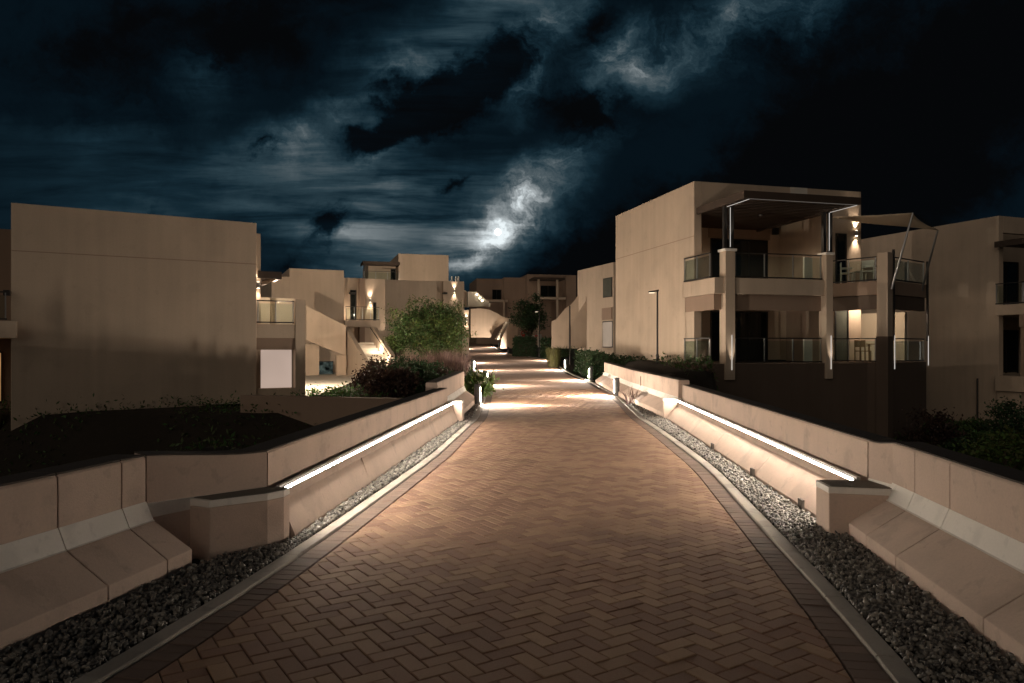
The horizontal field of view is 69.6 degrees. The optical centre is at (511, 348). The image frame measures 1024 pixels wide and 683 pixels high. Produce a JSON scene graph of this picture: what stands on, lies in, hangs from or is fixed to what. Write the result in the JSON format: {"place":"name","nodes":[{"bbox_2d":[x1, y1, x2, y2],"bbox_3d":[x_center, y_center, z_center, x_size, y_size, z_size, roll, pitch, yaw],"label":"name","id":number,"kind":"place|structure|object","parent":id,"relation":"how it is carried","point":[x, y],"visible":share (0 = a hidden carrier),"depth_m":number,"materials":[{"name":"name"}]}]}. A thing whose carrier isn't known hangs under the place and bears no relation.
{"place":"outdoors","nodes":[
{"label":"outdoors","id":0,"kind":"place"},
{"bbox_2d":[0,403,478,682],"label":"gravel","id":1,"kind":"structure","parent":0,"point":[150,610],"depth_m":4.40,"materials":[{"name":"grey gravel"}]},
{"bbox_2d":[474,384,480,404],"bbox_3d":[-0.970,1.299,20.600,0.260,0.620,0.260,0,0,0],"label":"bollard light","id":2,"kind":"object","parent":1,"relation":"on","point":[477,393],"visible":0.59,"depth_m":20.53,"materials":[{"name":"grey paint"}]},
{"bbox_2d":[216,372,357,403],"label":"forecourt paving","id":3,"kind":"structure","parent":0,"point":[328,380],"depth_m":37.03,"materials":[{"name":"stone"}]},
{"bbox_2d":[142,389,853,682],"bbox_3d":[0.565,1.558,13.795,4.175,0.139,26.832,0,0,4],"label":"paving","id":4,"kind":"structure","parent":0,"point":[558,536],"depth_m":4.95,"materials":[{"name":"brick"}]},
{"bbox_2d":[495,229,500,234],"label":"moon","id":5,"kind":"object","parent":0,"point":[497,231],"visible":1,"depth_m":1495.36,"materials":[{"name":"white"}]},
{"bbox_2d":[158,344,853,682],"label":"path bed","id":6,"kind":"object","parent":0,"point":[593,385],"visible":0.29,"depth_m":5.86,"materials":[{"name":"grey gravel"}]},
{"bbox_2d":[71,345,921,682],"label":"kerb","id":7,"kind":"structure","parent":6,"relation":"on","point":[883,653],"depth_m":4.90,"materials":[{"name":"concrete"}]},
{"bbox_2d":[614,378,619,396],"bbox_3d":[3.420,1.257,24.000,0.260,0.620,0.260,0,0,0],"label":"bollard light","id":8,"kind":"object","parent":7,"relation":"on","point":[616,385],"visible":0.83,"depth_m":23.93,"materials":[{"name":"metal"}]},
{"bbox_2d":[105,389,892,682],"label":"paving border","id":9,"kind":"object","parent":6,"relation":"on","point":[857,660],"visible":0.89,"depth_m":4.94,"materials":[{"name":"grey concrete"}]},
{"bbox_2d":[12,448,1017,682],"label":"gravel bed","id":10,"kind":"object","parent":6,"relation":"on","point":[196,561],"depth_m":4.15,"materials":[{"name":"stone"}]},
{"bbox_2d":[0,472,106,653],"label":"concrete barrier","id":11,"kind":"object","parent":10,"relation":"on","point":[47,581],"visible":0.81,"depth_m":4.32,"materials":[{"name":"paint"}]},
{"bbox_2d":[27,459,166,604],"bbox_3d":[-2.748,1.440,4.897,0.615,1.315,0.561,0,0,11],"label":"concrete barrier","id":12,"kind":"object","parent":10,"relation":"on","point":[110,550],"visible":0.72,"depth_m":4.86,"materials":[{"name":"paint"}]},
{"bbox_2d":[93,454,191,578],"bbox_3d":[-2.669,1.440,5.317,0.615,1.315,0.275,0,0,11],"label":"concrete barrier","id":13,"kind":"object","parent":10,"relation":"on","point":[169,547],"visible":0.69,"depth_m":5.28,"materials":[{"name":"paint"}]},
{"bbox_2d":[426,371,474,412],"bbox_3d":[-1.420,1.378,18.435,0.626,1.440,5.744,0,0,2],"label":"concrete barrier","id":14,"kind":"object","parent":10,"relation":"on","point":[453,383],"visible":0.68,"depth_m":18.58,"materials":[{"name":"paint"}]},
{"bbox_2d":[849,442,944,547],"bbox_3d":[3.122,1.440,5.990,0.615,1.315,0.449,0,0,7],"label":"concrete barrier","id":15,"kind":"object","parent":10,"relation":"on","point":[896,503],"visible":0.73,"depth_m":5.96,"materials":[{"name":"paint"}]},
{"bbox_2d":[867,449,985,571],"bbox_3d":[3.058,1.440,5.473,0.615,1.315,0.575,0,0,7],"label":"concrete barrier","id":16,"kind":"object","parent":10,"relation":"on","point":[922,516],"visible":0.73,"depth_m":5.45,"materials":[{"name":"paint"}]},
{"bbox_2d":[984,595,1023,663],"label":"concrete barrier","id":17,"kind":"object","parent":10,"relation":"on","point":[1004,627],"visible":0.58,"depth_m":3.86,"materials":[{"name":"paint"}]},
{"bbox_2d":[565,359,567,369],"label":"bollard light","id":18,"kind":"object","parent":6,"relation":"on","point":[566,364],"visible":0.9,"depth_m":40.53,"materials":[{"name":"metal"}]},
{"bbox_2d":[589,366,593,380],"bbox_3d":[3.420,1.083,31.900,0.260,0.620,0.260,0,0,0],"label":"bollard light","id":19,"kind":"object","parent":6,"relation":"on","point":[590,373],"visible":0.94,"depth_m":31.82,"materials":[{"name":"metal"}]},
{"bbox_2d":[0,345,1023,476],"bbox_3d":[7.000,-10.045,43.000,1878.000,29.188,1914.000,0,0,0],"label":"ground","id":20,"kind":"structure","parent":0,"point":[112,432],"depth_m":22.85,"materials":[{"name":"soil"}]},
{"bbox_2d":[0,203,304,430],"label":"apartment building","id":21,"kind":"structure","parent":20,"relation":"on","point":[104,306],"depth_m":24.64,"materials":[{"name":"beige paint"}]},
{"bbox_2d":[0,351,1,401],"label":"window","id":22,"kind":"structure","parent":21,"relation":"in","point":[0,351],"depth_m":24.56,"materials":[{"name":"glass"}]},
{"bbox_2d":[261,350,292,387],"bbox_3d":[-8.788,0.750,27.226,1.328,1.460,0.075,0,0,-30],"label":"window","id":23,"kind":"structure","parent":21,"relation":"in","point":[276,365],"depth_m":27.24,"materials":[{"name":"white glass"}]},
{"bbox_2d":[240,395,401,425],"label":"retaining wall","id":24,"kind":"structure","parent":20,"relation":"on","point":[313,410],"depth_m":22.85,"materials":[{"name":"brown paint"}]},
{"bbox_2d":[261,268,397,375],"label":"apartment building","id":25,"kind":"structure","parent":20,"relation":"on","point":[344,324],"depth_m":47.07,"materials":[{"name":"beige paint"}]},
{"bbox_2d":[319,361,332,373],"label":"window","id":26,"kind":"structure","parent":25,"relation":"in","point":[325,367],"depth_m":44.04,"materials":[{"name":"glass"}]},
{"bbox_2d":[350,290,355,318],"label":"door","id":27,"kind":"structure","parent":25,"relation":"in","point":[352,296],"depth_m":49.59,"materials":[{"name":"glass"}]},
{"bbox_2d":[373,302,375,320],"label":"door","id":28,"kind":"structure","parent":25,"relation":"in","point":[374,303],"depth_m":50.19,"materials":[{"name":"glass"}]},
{"bbox_2d":[349,358,399,396],"bbox_3d":[-4.536,1.049,25.573,2.256,1.445,2.076,0,0,0],"label":"red shrub","id":29,"kind":"object","parent":20,"relation":"on","point":[361,379],"visible":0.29,"depth_m":25.35,"materials":[{"name":"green plant"}]},
{"bbox_2d":[351,352,409,382],"bbox_3d":[-4.820,0.892,29.094,3.021,1.645,2.472,0,0,0],"label":"red shrub","id":30,"kind":"object","parent":20,"relation":"on","point":[371,363],"visible":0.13,"depth_m":28.62,"materials":[{"name":"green plant"}]},
{"bbox_2d":[359,362,423,397],"bbox_3d":[-3.824,1.114,24.107,2.038,1.349,2.064,0,0,-44],"label":"red shrub","id":31,"kind":"object","parent":20,"relation":"on","point":[400,382],"visible":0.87,"depth_m":23.79,"materials":[{"name":"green plant"}]},
{"bbox_2d":[311,368,473,397],"bbox_3d":[-4.515,1.368,34.589,6.345,1.275,23.164,0,0,-2],"label":"ground cover","id":32,"kind":"object","parent":20,"relation":"on","point":[358,391],"visible":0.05,"depth_m":26.32,"materials":[{"name":"green plant"}]},
{"bbox_2d":[384,335,405,358],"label":"tree","id":33,"kind":"object","parent":20,"relation":"on","point":[401,352],"visible":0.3,"depth_m":43.78,"materials":[{"name":"green plant"}]},
{"bbox_2d":[366,355,436,381],"bbox_3d":[-4.002,0.886,26.736,2.547,1.703,2.364,0,0,41],"label":"green shrub","id":34,"kind":"object","parent":20,"relation":"on","point":[420,366],"visible":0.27,"depth_m":26.64,"materials":[{"name":"green plant"}]},
{"bbox_2d":[360,254,448,280],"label":"apartment building","id":35,"kind":"structure","parent":20,"relation":"on","point":[421,267],"depth_m":74.76,"materials":[{"name":"beige paint"}]},
{"bbox_2d":[391,269,395,279],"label":"door","id":36,"kind":"structure","parent":35,"relation":"in","point":[393,271],"depth_m":75.34,"materials":[{"name":"glass"}]},
{"bbox_2d":[398,353,421,362],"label":"fountain grass","id":37,"kind":"object","parent":20,"relation":"on","point":[410,355],"depth_m":32.94,"materials":[{"name":"brown plant"}]},
{"bbox_2d":[397,365,441,395],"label":"green shrub","id":38,"kind":"object","parent":20,"relation":"on","point":[429,377],"visible":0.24,"depth_m":24.61,"materials":[{"name":"green plant"}]},
{"bbox_2d":[405,352,434,364],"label":"fountain grass","id":39,"kind":"object","parent":20,"relation":"on","point":[429,359],"depth_m":30.34,"materials":[{"name":"brown plant"}]},
{"bbox_2d":[385,276,468,358],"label":"apartment building","id":40,"kind":"structure","parent":20,"relation":"on","point":[398,293],"depth_m":61.73,"materials":[{"name":"beige paint"}]},
{"bbox_2d":[404,358,449,373],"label":"green shrub","id":41,"kind":"object","parent":20,"relation":"on","point":[437,363],"visible":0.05,"depth_m":27.70,"materials":[{"name":"green plant"}]},
{"bbox_2d":[381,294,476,358],"bbox_3d":[-4.119,-0.666,36.953,4.808,4.155,4.624,0,0,0],"label":"tree","id":42,"kind":"object","parent":20,"relation":"on","point":[443,329],"visible":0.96,"depth_m":36.16,"materials":[{"name":"green plant"}]},
{"bbox_2d":[423,351,452,367],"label":"fountain grass","id":43,"kind":"object","parent":20,"relation":"on","point":[437,357],"depth_m":31.17,"materials":[{"name":"brown plant"}]},
{"bbox_2d":[424,366,464,377],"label":"red shrub","id":44,"kind":"object","parent":20,"relation":"on","point":[444,371],"visible":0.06,"depth_m":26.46,"materials":[{"name":"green plant"}]},
{"bbox_2d":[433,348,464,361],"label":"fountain grass","id":45,"kind":"object","parent":20,"relation":"on","point":[450,353],"depth_m":34.70,"materials":[{"name":"brown plant"}]},
{"bbox_2d":[440,355,472,377],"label":"fountain grass","id":46,"kind":"object","parent":20,"relation":"on","point":[457,363],"depth_m":29.73,"materials":[{"name":"brown plant"}]},
{"bbox_2d":[452,351,472,368],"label":"fountain grass","id":47,"kind":"object","parent":20,"relation":"on","point":[467,355],"depth_m":37.83,"materials":[{"name":"brown plant"}]},
{"bbox_2d":[464,366,503,397],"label":"flowering plant","id":48,"kind":"object","parent":20,"relation":"on","point":[477,377],"visible":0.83,"depth_m":23.63,"materials":[{"name":"green plant"}]},
{"bbox_2d":[469,277,524,344],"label":"apartment building","id":49,"kind":"structure","parent":20,"relation":"on","point":[500,296],"depth_m":95.39,"materials":[{"name":"brown paint"}]},
{"bbox_2d":[492,290,500,298],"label":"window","id":50,"kind":"structure","parent":49,"relation":"in","point":[496,294],"depth_m":95.61,"materials":[{"name":"glass"}]},
{"bbox_2d":[0,353,1023,474],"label":"scrub","id":51,"kind":"object","parent":20,"relation":"on","point":[314,390],"visible":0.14,"depth_m":23.57,"materials":[{"name":"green plant"}]},
{"bbox_2d":[512,334,538,356],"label":"hedge","id":52,"kind":"object","parent":20,"relation":"on","point":[525,346],"visible":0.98,"depth_m":61.06,"materials":[{"name":"green plant"}]},
{"bbox_2d":[508,291,550,336],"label":"tree","id":53,"kind":"object","parent":20,"relation":"on","point":[528,317],"visible":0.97,"depth_m":65.61,"materials":[{"name":"green plant"}]},
{"bbox_2d":[518,334,541,346],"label":"barrier boom","id":54,"kind":"object","parent":20,"relation":"on","point":[535,335],"visible":0.53,"depth_m":70.85,"materials":[{"name":"white paint"}]},
{"bbox_2d":[535,310,539,356],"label":"lamp post","id":55,"kind":"object","parent":20,"relation":"on","point":[539,331],"visible":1,"depth_m":59.97,"materials":[{"name":"metal"}]},
{"bbox_2d":[540,336,550,358],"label":"hedge","id":56,"kind":"object","parent":20,"relation":"on","point":[545,342],"visible":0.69,"depth_m":58.58,"materials":[{"name":"green plant"}]},
{"bbox_2d":[520,274,575,345],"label":"apartment building","id":57,"kind":"structure","parent":20,"relation":"on","point":[557,293],"depth_m":94.20,"materials":[{"name":"brown paint"}]},
{"bbox_2d":[541,285,555,296],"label":"window","id":58,"kind":"structure","parent":57,"relation":"in","point":[546,291],"depth_m":94.47,"materials":[{"name":"glass"}]},
{"bbox_2d":[551,345,575,356],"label":"spiky plant","id":59,"kind":"object","parent":20,"relation":"on","point":[565,352],"visible":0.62,"depth_m":46.71,"materials":[{"name":"green plant"}]},
{"bbox_2d":[551,262,615,364],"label":"apartment building","id":60,"kind":"structure","parent":20,"relation":"on","point":[586,319],"depth_m":48.91,"materials":[{"name":"beige paint"}]},
{"bbox_2d":[603,277,611,297],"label":"window","id":61,"kind":"structure","parent":60,"relation":"in","point":[607,282],"depth_m":46.64,"materials":[{"name":"glass"}]},
{"bbox_2d":[602,321,612,347],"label":"window","id":62,"kind":"structure","parent":60,"relation":"in","point":[607,326],"depth_m":46.64,"materials":[{"name":"glass"}]},
{"bbox_2d":[572,347,609,380],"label":"hedge","id":63,"kind":"object","parent":20,"relation":"on","point":[584,360],"visible":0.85,"depth_m":33.02,"materials":[{"name":"green plant"}]},
{"bbox_2d":[595,362,637,395],"bbox_3d":[3.757,1.303,27.000,0.633,1.489,6.792,0,0,0],"label":"concrete barrier","id":64,"kind":"object","parent":20,"relation":"on","point":[612,371],"visible":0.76,"depth_m":26.74,"materials":[{"name":"paint"}]},
{"bbox_2d":[593,352,647,365],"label":"hedge","id":65,"kind":"object","parent":20,"relation":"on","point":[623,360],"visible":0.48,"depth_m":33.06,"materials":[{"name":"green plant"}]},
{"bbox_2d":[648,290,658,363],"bbox_3d":[5.691,-0.854,29.500,0.460,3.008,0.200,0,0,0],"label":"lamp post","id":66,"kind":"object","parent":20,"relation":"on","point":[657,354],"visible":0.86,"depth_m":29.46,"materials":[{"name":"metal"}]},
{"bbox_2d":[620,370,688,416],"bbox_3d":[3.747,1.378,20.174,0.652,1.400,6.846,0,0,0],"label":"concrete barrier","id":67,"kind":"object","parent":20,"relation":"on","point":[654,389],"visible":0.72,"depth_m":19.25,"materials":[{"name":"paint"}]},
{"bbox_2d":[640,374,675,385],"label":"retaining wall","id":68,"kind":"structure","parent":20,"relation":"on","point":[673,375],"depth_m":23.21,"materials":[{"name":"paint"}]},
{"bbox_2d":[668,360,693,367],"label":"dry grass","id":69,"kind":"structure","parent":20,"relation":"on","point":[676,362],"depth_m":26.23,"materials":[{"name":"plant"}]},
{"bbox_2d":[684,363,718,373],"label":"dry grass","id":70,"kind":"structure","parent":20,"relation":"on","point":[703,367],"depth_m":25.25,"materials":[{"name":"plant"}]},
{"bbox_2d":[616,181,928,438],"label":"apartment building","id":71,"kind":"structure","parent":20,"relation":"on","point":[732,273],"depth_m":29.66,"materials":[{"name":"beige paint"}]},
{"bbox_2d":[710,238,767,278],"bbox_3d":[10.250,-3.790,33.198,2.900,2.260,0.048,0,0,-15],"label":"door","id":72,"kind":"structure","parent":71,"relation":"in","point":[746,264],"depth_m":33.28,"materials":[{"name":"glass"}]},
{"bbox_2d":[710,311,767,359],"bbox_3d":[10.250,-0.565,33.198,2.900,2.230,0.048,0,0,-15],"label":"door","id":73,"kind":"structure","parent":71,"relation":"in","point":[748,324],"depth_m":33.29,"materials":[{"name":"glass"}]},
{"bbox_2d":[835,233,846,283],"bbox_3d":[13.713,-3.725,30.700,0.520,2.130,0.048,0,0,-15],"label":"door","id":74,"kind":"structure","parent":71,"relation":"in","point":[840,238],"depth_m":30.70,"materials":[{"name":"glass"}]},
{"bbox_2d":[835,310,848,361],"bbox_3d":[13.742,-0.540,30.707,0.660,2.180,0.048,0,0,-15],"label":"door","id":75,"kind":"structure","parent":71,"relation":"in","point":[841,317],"depth_m":30.71,"materials":[{"name":"glass"}]},
{"bbox_2d":[840,263,852,282],"bbox_3d":[13.741,-3.083,30.264,0.465,0.880,0.480,0,0,21],"label":"terrace chair","id":76,"kind":"object","parent":71,"relation":"on","point":[841,273],"visible":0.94,"depth_m":30.12,"materials":[{"name":"white paint"}]},
{"bbox_2d":[854,340,870,361],"bbox_3d":[14.136,0.105,29.681,0.465,0.880,0.480,0,0,-34],"label":"terrace chair","id":77,"kind":"object","parent":71,"relation":"on","point":[859,343],"visible":0.94,"depth_m":29.56,"materials":[{"name":"brown wood"}]},
{"bbox_2d":[853,270,874,281],"bbox_3d":[14.549,-2.918,30.453,0.640,0.550,0.640,0,0,0],"label":"terrace table","id":78,"kind":"object","parent":71,"relation":"on","point":[860,271],"visible":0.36,"depth_m":30.23,"materials":[{"name":"white paint"}]},
{"bbox_2d":[859,344,874,359],"bbox_3d":[14.749,0.175,30.038,0.840,0.740,0.840,0,0,0],"label":"terrace table","id":79,"kind":"object","parent":71,"relation":"on","point":[868,350],"visible":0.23,"depth_m":29.66,"materials":[{"name":"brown wood"}]},
{"bbox_2d":[862,260,876,281],"bbox_3d":[14.378,-3.083,29.617,0.480,0.880,0.465,0,0,42],"label":"terrace chair","id":80,"kind":"object","parent":71,"relation":"on","point":[867,263],"visible":0.81,"depth_m":29.48,"materials":[{"name":"white paint"}]},
{"bbox_2d":[833,213,938,291],"bbox_3d":[15.100,-3.793,29.624,3.857,3.060,2.893,0,0,-37],"label":"shade sail","id":81,"kind":"object","parent":71,"relation":"attached to","point":[908,220],"visible":0.98,"depth_m":29.08,"materials":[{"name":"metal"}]},
{"bbox_2d":[890,404,970,447],"bbox_3d":[15.448,2.946,26.885,2.246,1.780,2.208,0,0,0],"label":"hollow shrub","id":82,"kind":"object","parent":20,"relation":"on","point":[937,431],"visible":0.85,"depth_m":26.88,"materials":[{"name":"green plant"}]},
{"bbox_2d":[861,216,1023,425],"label":"apartment building","id":83,"kind":"structure","parent":20,"relation":"on","point":[976,312],"depth_m":35.50,"materials":[{"name":"beige paint"}]},
{"bbox_2d":[1003,261,1018,304],"bbox_3d":[23.777,-3.125,35.896,2.600,2.250,0.048,0,0,-21],"label":"door","id":84,"kind":"structure","parent":83,"relation":"in","point":[1010,269],"depth_m":36.17,"materials":[{"name":"glass"}]},
{"bbox_2d":[1003,330,1018,372],"bbox_3d":[23.777,0.150,35.896,2.600,2.100,0.048,0,0,-21],"label":"window","id":85,"kind":"structure","parent":83,"relation":"in","point":[1010,337],"depth_m":36.17,"materials":[{"name":"glass"}]},
{"bbox_2d":[921,415,986,441],"bbox_3d":[16.796,3.048,28.038,1.984,1.181,2.221,0,0,-41],"label":"hollow shrub","id":86,"kind":"object","parent":20,"relation":"on","point":[962,423],"visible":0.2,"depth_m":27.64,"materials":[{"name":"green plant"}]},
{"bbox_2d":[940,435,998,459],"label":"hollow shrub","id":87,"kind":"object","parent":20,"relation":"on","point":[950,446],"visible":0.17,"depth_m":24.02,"materials":[{"name":"green plant"}]},
{"bbox_2d":[952,417,1016,437],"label":"hollow shrub","id":88,"kind":"object","parent":20,"relation":"on","point":[969,428],"visible":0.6,"depth_m":27.33,"materials":[{"name":"green plant"}]},
{"bbox_2d":[952,424,1023,470],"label":"hollow shrub","id":89,"kind":"object","parent":20,"relation":"on","point":[996,449],"visible":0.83,"depth_m":19.96,"materials":[{"name":"green plant"}]},
{"bbox_2d":[965,430,1019,457],"bbox_3d":[16.343,3.278,24.929,1.737,1.001,1.695,0,0,28],"label":"hollow shrub","id":90,"kind":"object","parent":20,"relation":"on","point":[976,435],"visible":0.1,"depth_m":25.10,"materials":[{"name":"green plant"}]},
{"bbox_2d":[972,395,1023,440],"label":"hollow shrub","id":91,"kind":"object","parent":20,"relation":"on","point":[1010,413],"visible":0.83,"depth_m":26.38,"materials":[{"name":"green plant"}]},
{"bbox_2d":[0,0,1023,309],"label":"sky","id":92,"kind":"structure","parent":0,"point":[350,133],"materials":[{"name":"blue"}]},
{"bbox_2d":[468,341,596,388],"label":"paving","id":93,"kind":"structure","parent":0,"point":[517,372],"depth_m":39.08,"materials":[{"name":"brick"}]},
{"bbox_2d":[464,290,517,347],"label":"outside stair","id":94,"kind":"object","parent":93,"relation":"on","point":[485,322],"visible":0.96,"depth_m":70.28,"materials":[{"name":"beige paint"}]},
{"bbox_2d":[544,347,561,366],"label":"hedge","id":95,"kind":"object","parent":93,"relation":"on","point":[553,357],"depth_m":43.69,"materials":[{"name":"green plant"}]},
{"bbox_2d":[627,401,1023,682],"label":"gravel","id":96,"kind":"structure","parent":0,"point":[810,539],"depth_m":4.64,"materials":[{"name":"grey gravel"}]},
{"bbox_2d":[620,386,640,404],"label":"twiggy plant","id":97,"kind":"object","parent":96,"relation":"on","point":[632,396],"visible":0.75,"depth_m":20.76,"materials":[{"name":"brown plant"}]},
{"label":"bridge deck","id":98,"kind":"structure","parent":0,"visible":0},
{"bbox_2d":[134,388,463,560],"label":"lit parapet","id":99,"kind":"structure","parent":98,"relation":"on","point":[206,505],"depth_m":6.22,"materials":[{"name":"concrete"}]},
{"bbox_2d":[662,384,902,534],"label":"lit parapet","id":100,"kind":"structure","parent":98,"relation":"on","point":[830,477],"depth_m":8.11,"materials":[{"name":"paint"}]},
{"bbox_2d":[896,460,1023,635],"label":"concrete barrier","id":101,"kind":"object","parent":98,"relation":"on","point":[966,560],"visible":0.84,"depth_m":4.58,"materials":[{"name":"paint"}]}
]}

